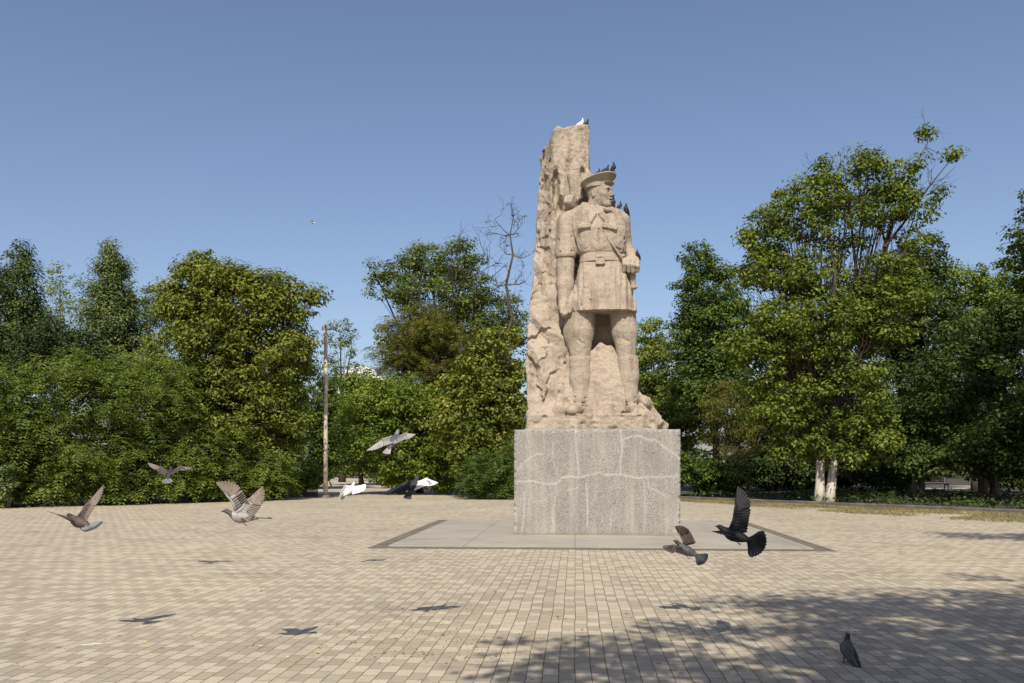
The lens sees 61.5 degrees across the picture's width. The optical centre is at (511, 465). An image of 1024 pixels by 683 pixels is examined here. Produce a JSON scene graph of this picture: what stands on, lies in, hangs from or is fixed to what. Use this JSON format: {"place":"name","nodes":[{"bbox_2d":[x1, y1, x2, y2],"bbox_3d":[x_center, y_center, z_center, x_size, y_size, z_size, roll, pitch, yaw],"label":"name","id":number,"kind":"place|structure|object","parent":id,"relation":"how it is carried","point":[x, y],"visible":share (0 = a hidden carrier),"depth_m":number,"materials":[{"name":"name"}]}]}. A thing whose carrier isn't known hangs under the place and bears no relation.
{"place":"outdoors","nodes":[
{"label":"outdoors","id":0,"kind":"place"},
{"bbox_2d":[47,485,103,531],"bbox_3d":[-3.954,0.389,7.810,0.478,0.427,0.286,0,0,4],"label":"pigeon","id":1,"kind":"object","parent":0,"point":[79,520],"visible":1,"depth_m":7.84,"materials":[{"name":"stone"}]},
{"bbox_2d":[148,463,191,482],"bbox_3d":[-5.123,0.104,12.875,0.681,0.310,0.287,0,0,4],"label":"pigeon","id":2,"kind":"object","parent":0,"point":[170,472],"visible":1,"depth_m":12.87,"materials":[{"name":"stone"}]},
{"bbox_2d":[216,481,271,525],"bbox_3d":[-2.202,0.309,7.069,0.436,0.378,0.166,0,0,-19],"label":"pigeon","id":3,"kind":"object","parent":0,"point":[245,509],"visible":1,"depth_m":7.05,"materials":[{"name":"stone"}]},
{"bbox_2d":[339,482,365,502],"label":"pigeon","id":4,"kind":"object","parent":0,"point":[348,490],"visible":1,"depth_m":13.36,"materials":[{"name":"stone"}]},
{"bbox_2d":[318,477,435,496],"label":"path","id":5,"kind":"structure","parent":0,"point":[336,488],"depth_m":58.45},
{"bbox_2d":[366,429,415,453],"bbox_3d":[-1.101,-0.223,7.831,0.403,0.236,0.220,0,0,-27],"label":"pigeon","id":6,"kind":"object","parent":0,"point":[394,440],"visible":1,"depth_m":7.84,"materials":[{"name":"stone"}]},
{"bbox_2d":[386,474,437,498],"bbox_3d":[-0.975,0.202,8.372,0.493,0.240,0.194,0,0,-15],"label":"pigeon","id":7,"kind":"object","parent":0,"point":[414,485],"visible":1,"depth_m":8.36,"materials":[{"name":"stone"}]},
{"bbox_2d":[0,493,1023,682],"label":"plaza paving","id":8,"kind":"structure","parent":0,"point":[318,546],"depth_m":10.12,"materials":[{"name":"beige stone"}]},
{"bbox_2d":[0,462,24,507],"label":"pale weed","id":9,"kind":"object","parent":8,"relation":"on","point":[3,472],"visible":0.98,"depth_m":32.22,"materials":[{"name":"green plant"}]},
{"bbox_2d":[149,410,257,501],"bbox_3d":[-13.939,-0.411,38.727,5.152,4.359,5.826,0,0,4],"label":"feathery bush","id":10,"kind":"object","parent":8,"relation":"on","point":[211,469],"visible":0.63,"depth_m":37.94,"materials":[{"name":"green plant"}]},
{"bbox_2d":[202,419,304,499],"bbox_3d":[-12.160,-0.262,40.422,5.224,4.090,5.101,0,0,4],"label":"feathery bush","id":11,"kind":"object","parent":8,"relation":"on","point":[272,482],"visible":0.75,"depth_m":39.61,"materials":[{"name":"green plant"}]},
{"bbox_2d":[320,325,331,497],"bbox_3d":[-9.318,-2.675,42.999,0.513,8.751,0.513,0,0,-41],"label":"bare pole","id":12,"kind":"object","parent":8,"relation":"on","point":[325,468],"visible":0.91,"depth_m":42.91,"materials":[{"name":"grey metal"}]},
{"bbox_2d":[368,520,834,550],"bbox_3d":[1.952,1.590,20.763,8.900,0.001,8.800,0,0,4],"label":"apron border","id":13,"kind":"object","parent":8,"relation":"on","point":[385,544],"visible":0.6,"depth_m":16.78,"materials":[{"name":"stone"}]},
{"bbox_2d":[388,520,813,548],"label":"apron slab","id":14,"kind":"structure","parent":13,"relation":"on","point":[473,533],"depth_m":18.37,"materials":[{"name":"stone"}]},
{"bbox_2d":[514,429,679,535],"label":"granite plinth","id":15,"kind":"structure","parent":14,"relation":"on","point":[600,482],"depth_m":19.51,"materials":[{"name":"grey stone"}]},
{"bbox_2d":[525,124,668,429],"bbox_3d":[2.030,-4.582,21.197,3.432,7.605,2.414,0,0,4],"label":"soldier monument","id":16,"kind":"object","parent":15,"relation":"on","point":[582,365],"visible":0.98,"depth_m":20.56,"materials":[{"name":"beige stone"}]},
{"bbox_2d":[600,165,608,171],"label":"pigeon","id":17,"kind":"object","parent":16,"relation":"on","point":[605,169],"visible":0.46,"depth_m":20.60,"materials":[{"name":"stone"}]},
{"bbox_2d":[610,162,615,171],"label":"pigeon","id":18,"kind":"object","parent":16,"relation":"on","point":[613,167],"visible":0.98,"depth_m":20.41,"materials":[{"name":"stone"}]},
{"bbox_2d":[611,196,615,205],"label":"pigeon","id":19,"kind":"object","parent":16,"relation":"on","point":[613,202],"visible":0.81,"depth_m":20.49,"materials":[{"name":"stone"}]},
{"bbox_2d":[623,203,629,216],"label":"pigeon","id":20,"kind":"object","parent":16,"relation":"on","point":[625,209],"visible":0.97,"depth_m":20.71,"materials":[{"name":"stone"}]},
{"bbox_2d":[839,632,861,667],"bbox_3d":[2.716,1.512,6.890,0.116,0.341,0.217,0,0,-12],"label":"pigeon","id":21,"kind":"object","parent":8,"relation":"on","point":[849,652],"visible":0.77,"depth_m":6.89,"materials":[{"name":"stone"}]},
{"bbox_2d":[680,496,1023,512],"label":"kerb","id":22,"kind":"structure","parent":8,"relation":"on","point":[898,506],"depth_m":32.79,"materials":[{"name":"concrete"}]},
{"bbox_2d":[0,468,1023,509],"bbox_3d":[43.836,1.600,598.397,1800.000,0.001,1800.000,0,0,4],"label":"ground","id":23,"kind":"structure","parent":0,"point":[957,481],"depth_m":45.12,"materials":[{"name":"green plant"}]},
{"bbox_2d":[0,355,49,507],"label":"feathery bush","id":24,"kind":"object","parent":23,"relation":"on","point":[2,371],"visible":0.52,"depth_m":33.14,"materials":[{"name":"green plant"}]},
{"bbox_2d":[0,238,79,491],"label":"conifer tree","id":25,"kind":"object","parent":23,"relation":"on","point":[24,305],"visible":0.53,"depth_m":49.41,"materials":[{"name":"green plant"}]},
{"bbox_2d":[0,347,96,507],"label":"feathery bush","id":26,"kind":"object","parent":23,"relation":"on","point":[40,491],"visible":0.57,"depth_m":33.74,"materials":[{"name":"green plant"}]},
{"bbox_2d":[0,311,119,496],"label":"dark tree","id":27,"kind":"object","parent":23,"relation":"on","point":[43,329],"visible":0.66,"depth_m":44.27,"materials":[{"name":"green plant"}]},
{"bbox_2d":[39,260,91,477],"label":"sparse tree","id":28,"kind":"object","parent":23,"relation":"on","point":[60,309],"visible":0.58,"depth_m":59.65,"materials":[{"name":"green plant"}]},
{"bbox_2d":[8,347,161,505],"bbox_3d":[-17.088,-1.493,35.098,5.142,6.516,5.391,0,0,4],"label":"feathery bush","id":29,"kind":"object","parent":23,"relation":"on","point":[89,470],"visible":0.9,"depth_m":34.63,"materials":[{"name":"green plant"}]},
{"bbox_2d":[74,236,163,489],"bbox_3d":[-22.000,-5.489,47.964,5.227,14.521,4.984,0,0,4],"label":"juniper tree","id":30,"kind":"object","parent":23,"relation":"on","point":[111,309],"visible":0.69,"depth_m":47.31,"materials":[{"name":"green plant"}]},
{"bbox_2d":[89,344,212,503],"bbox_3d":[-15.724,-1.692,37.154,5.144,6.902,5.542,0,0,-38],"label":"feathery bush","id":31,"kind":"object","parent":23,"relation":"on","point":[172,399],"visible":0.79,"depth_m":36.55,"materials":[{"name":"green plant"}]},
{"bbox_2d":[135,284,173,355],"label":"grey green tree","id":32,"kind":"object","parent":23,"relation":"on","point":[147,302],"visible":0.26,"depth_m":54.75,"materials":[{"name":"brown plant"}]},
{"bbox_2d":[126,249,334,498],"bbox_3d":[-13.423,-4.259,40.983,8.816,12.044,7.289,0,0,-31],"label":"linden tree","id":33,"kind":"object","parent":23,"relation":"on","point":[204,317],"visible":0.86,"depth_m":39.96,"materials":[{"name":"green plant"}]},
{"bbox_2d":[276,492,317,495],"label":"kerb","id":34,"kind":"structure","parent":23,"relation":"on","point":[311,493],"depth_m":46.62,"materials":[{"name":"concrete"}]},
{"bbox_2d":[287,459,338,494],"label":"shrub","id":35,"kind":"object","parent":23,"relation":"on","point":[312,474],"visible":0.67,"depth_m":46.59,"materials":[{"name":"green plant"}]},
{"bbox_2d":[273,350,362,487],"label":"shaded tree","id":36,"kind":"object","parent":23,"relation":"on","point":[316,449],"visible":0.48,"depth_m":59.33,"materials":[{"name":"green plant"}]},
{"bbox_2d":[319,318,367,481],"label":"airy tree","id":37,"kind":"object","parent":23,"relation":"on","point":[343,343],"visible":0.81,"depth_m":84.73,"materials":[{"name":"green plant"}]},
{"bbox_2d":[331,366,386,476],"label":"pale building","id":38,"kind":"structure","parent":23,"relation":"on","point":[349,392],"depth_m":131.64,"materials":[{"name":"paint"}]},
{"bbox_2d":[323,365,397,484],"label":"tree","id":39,"kind":"object","parent":23,"relation":"on","point":[347,380],"visible":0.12,"depth_m":70.92,"materials":[{"name":"green plant"}]},
{"bbox_2d":[364,463,413,487],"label":"round bush","id":40,"kind":"object","parent":23,"relation":"on","point":[406,480],"visible":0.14,"depth_m":61.55,"materials":[{"name":"green plant"}]},
{"bbox_2d":[328,371,463,494],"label":"bright tree","id":41,"kind":"object","parent":23,"relation":"on","point":[409,404],"visible":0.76,"depth_m":46.98,"materials":[{"name":"green plant"}]},
{"bbox_2d":[361,298,496,492],"bbox_3d":[-5.234,-4.056,50.750,7.441,11.655,6.859,0,0,32],"label":"acacia tree","id":42,"kind":"object","parent":23,"relation":"on","point":[428,345],"visible":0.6,"depth_m":50.29,"materials":[{"name":"green plant"}]},
{"bbox_2d":[360,225,529,489],"bbox_3d":[-4.151,-6.663,54.087,11.397,16.856,8.998,0,0,4],"label":"elm tree","id":43,"kind":"object","parent":23,"relation":"on","point":[449,274],"visible":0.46,"depth_m":54.13,"materials":[{"name":"green plant"}]},
{"bbox_2d":[438,490,492,493],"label":"kerb","id":44,"kind":"structure","parent":23,"relation":"on","point":[450,491],"depth_m":50.57,"materials":[{"name":"concrete"}]},
{"bbox_2d":[416,324,527,496],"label":"lilac tree","id":45,"kind":"object","parent":23,"relation":"on","point":[487,416],"visible":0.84,"depth_m":43.22,"materials":[{"name":"green plant"}]},
{"bbox_2d":[448,432,513,498],"bbox_3d":[-0.604,0.052,41.453,5.338,3.420,4.454,0,0,4],"label":"drooping bush","id":46,"kind":"object","parent":23,"relation":"on","point":[499,483],"visible":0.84,"depth_m":40.83,"materials":[{"name":"green plant"}]},
{"bbox_2d":[475,197,533,354],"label":"dead tree","id":47,"kind":"object","parent":23,"relation":"on","point":[511,314],"visible":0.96,"depth_m":52.97,"materials":[{"name":"brown plant"}]},
{"bbox_2d":[6,365,1017,478],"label":"woods","id":48,"kind":"object","parent":23,"relation":"on","point":[349,475],"depth_m":114.07,"materials":[{"name":"green plant"}]},
{"bbox_2d":[636,316,712,457],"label":"willow tree","id":49,"kind":"object","parent":23,"relation":"on","point":[654,385],"visible":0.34,"depth_m":58.77,"materials":[{"name":"green plant"}]},
{"bbox_2d":[663,239,764,492],"bbox_3d":[12.308,-5.943,51.969,6.355,15.434,6.368,0,0,4],"label":"ash tree","id":50,"kind":"object","parent":23,"relation":"on","point":[699,326],"visible":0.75,"depth_m":51.10,"materials":[{"name":"green plant"}]},
{"bbox_2d":[680,443,759,495],"bbox_3d":[10.133,0.194,46.156,6.244,3.145,4.095,0,0,4],"label":"bush","id":51,"kind":"object","parent":23,"relation":"on","point":[710,474],"visible":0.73,"depth_m":45.16,"materials":[{"name":"green plant"}]},
{"bbox_2d":[694,378,769,470],"bbox_3d":[12.456,-1.658,48.934,4.239,6.829,3.875,0,0,4],"label":"bush","id":52,"kind":"object","parent":23,"relation":"on","point":[723,419],"visible":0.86,"depth_m":48.67,"materials":[{"name":"green plant"}]},
{"bbox_2d":[749,465,840,489],"bbox_3d":[18.301,0.642,56.120,7.117,2.249,5.452,0,0,4],"label":"shade bush","id":53,"kind":"object","parent":23,"relation":"on","point":[788,484],"visible":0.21,"depth_m":54.90,"materials":[{"name":"green plant"}]},
{"bbox_2d":[719,363,891,491],"bbox_3d":[19.267,-3.201,53.026,10.470,9.988,9.756,0,0,-22],"label":"shade tree","id":54,"kind":"object","parent":23,"relation":"on","point":[768,472],"visible":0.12,"depth_m":52.87,"materials":[{"name":"green plant"}]},
{"bbox_2d":[708,109,970,501],"bbox_3d":[14.094,-7.059,36.953,11.114,17.685,6.820,0,0,4],"label":"maple tree","id":55,"kind":"object","parent":23,"relation":"on","point":[863,306],"visible":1,"depth_m":36.64,"materials":[{"name":"green plant"}]},
{"bbox_2d":[680,486,1023,508],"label":"undergrowth","id":56,"kind":"object","parent":23,"relation":"on","point":[954,496],"visible":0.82,"depth_m":39.17,"materials":[{"name":"green plant"}]},
{"bbox_2d":[836,470,931,490],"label":"shade bush","id":57,"kind":"object","parent":23,"relation":"on","point":[846,483],"visible":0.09,"depth_m":54.27,"materials":[{"name":"green plant"}]},
{"bbox_2d":[839,228,993,494],"bbox_3d":[23.375,-5.944,49.132,10.442,15.439,10.808,0,0,4],"label":"dense tree","id":58,"kind":"object","parent":23,"relation":"on","point":[908,356],"visible":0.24,"depth_m":49.49,"materials":[{"name":"green plant"}]},
{"bbox_2d":[882,393,952,496],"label":"thin tree","id":59,"kind":"object","parent":23,"relation":"on","point":[906,415],"visible":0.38,"depth_m":43.45,"materials":[{"name":"green plant"}]},
{"bbox_2d":[924,476,950,490],"bbox_3d":[27.544,1.125,56.047,1.800,0.950,0.575,0,0,0],"label":"park bench","id":60,"kind":"object","parent":23,"relation":"on","point":[940,479],"visible":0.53,"depth_m":56.27,"materials":[{"name":"grey wood"}]},
{"bbox_2d":[886,288,1023,499],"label":"grove tree","id":61,"kind":"object","parent":23,"relation":"on","point":[993,441],"visible":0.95,"depth_m":39.88,"materials":[{"name":"green plant"}]},
{"bbox_2d":[930,256,1023,490],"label":"light crown tree","id":62,"kind":"object","parent":23,"relation":"on","point":[979,288],"visible":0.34,"depth_m":55.34,"materials":[{"name":"green plant"}]},
{"bbox_2d":[972,468,1023,491],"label":"shade bush","id":63,"kind":"object","parent":23,"relation":"on","point":[1009,485],"visible":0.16,"depth_m":51.21,"materials":[{"name":"green plant"}]},
{"bbox_2d":[976,189,1023,426],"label":"edge tree","id":64,"kind":"object","parent":23,"relation":"on","point":[1018,244],"visible":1,"depth_m":34.52,"materials":[{"name":"green plant"}]},
{"bbox_2d":[0,0,1023,464],"label":"sky","id":65,"kind":"structure","parent":0,"point":[166,129],"materials":[{"name":"blue"}]},
{"bbox_2d":[663,525,707,564],"bbox_3d":[1.825,0.832,9.043,0.479,0.409,0.238,0,0,4],"label":"pigeon","id":66,"kind":"object","parent":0,"point":[687,538],"visible":1,"depth_m":9.05,"materials":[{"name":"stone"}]},
{"bbox_2d":[712,486,766,556],"bbox_3d":[1.944,0.479,7.371,0.514,0.602,0.386,0,0,4],"label":"pigeon","id":67,"kind":"object","parent":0,"point":[735,530],"visible":1,"depth_m":7.48,"materials":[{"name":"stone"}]},
{"bbox_2d":[680,498,1023,522],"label":"dry grass","id":68,"kind":"structure","parent":0,"point":[992,516],"depth_m":29.89,"materials":[{"name":"plant"}]},
{"bbox_2d":[926,486,969,488],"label":"clearing","id":69,"kind":"structure","parent":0,"point":[951,487],"depth_m":63.84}
]}

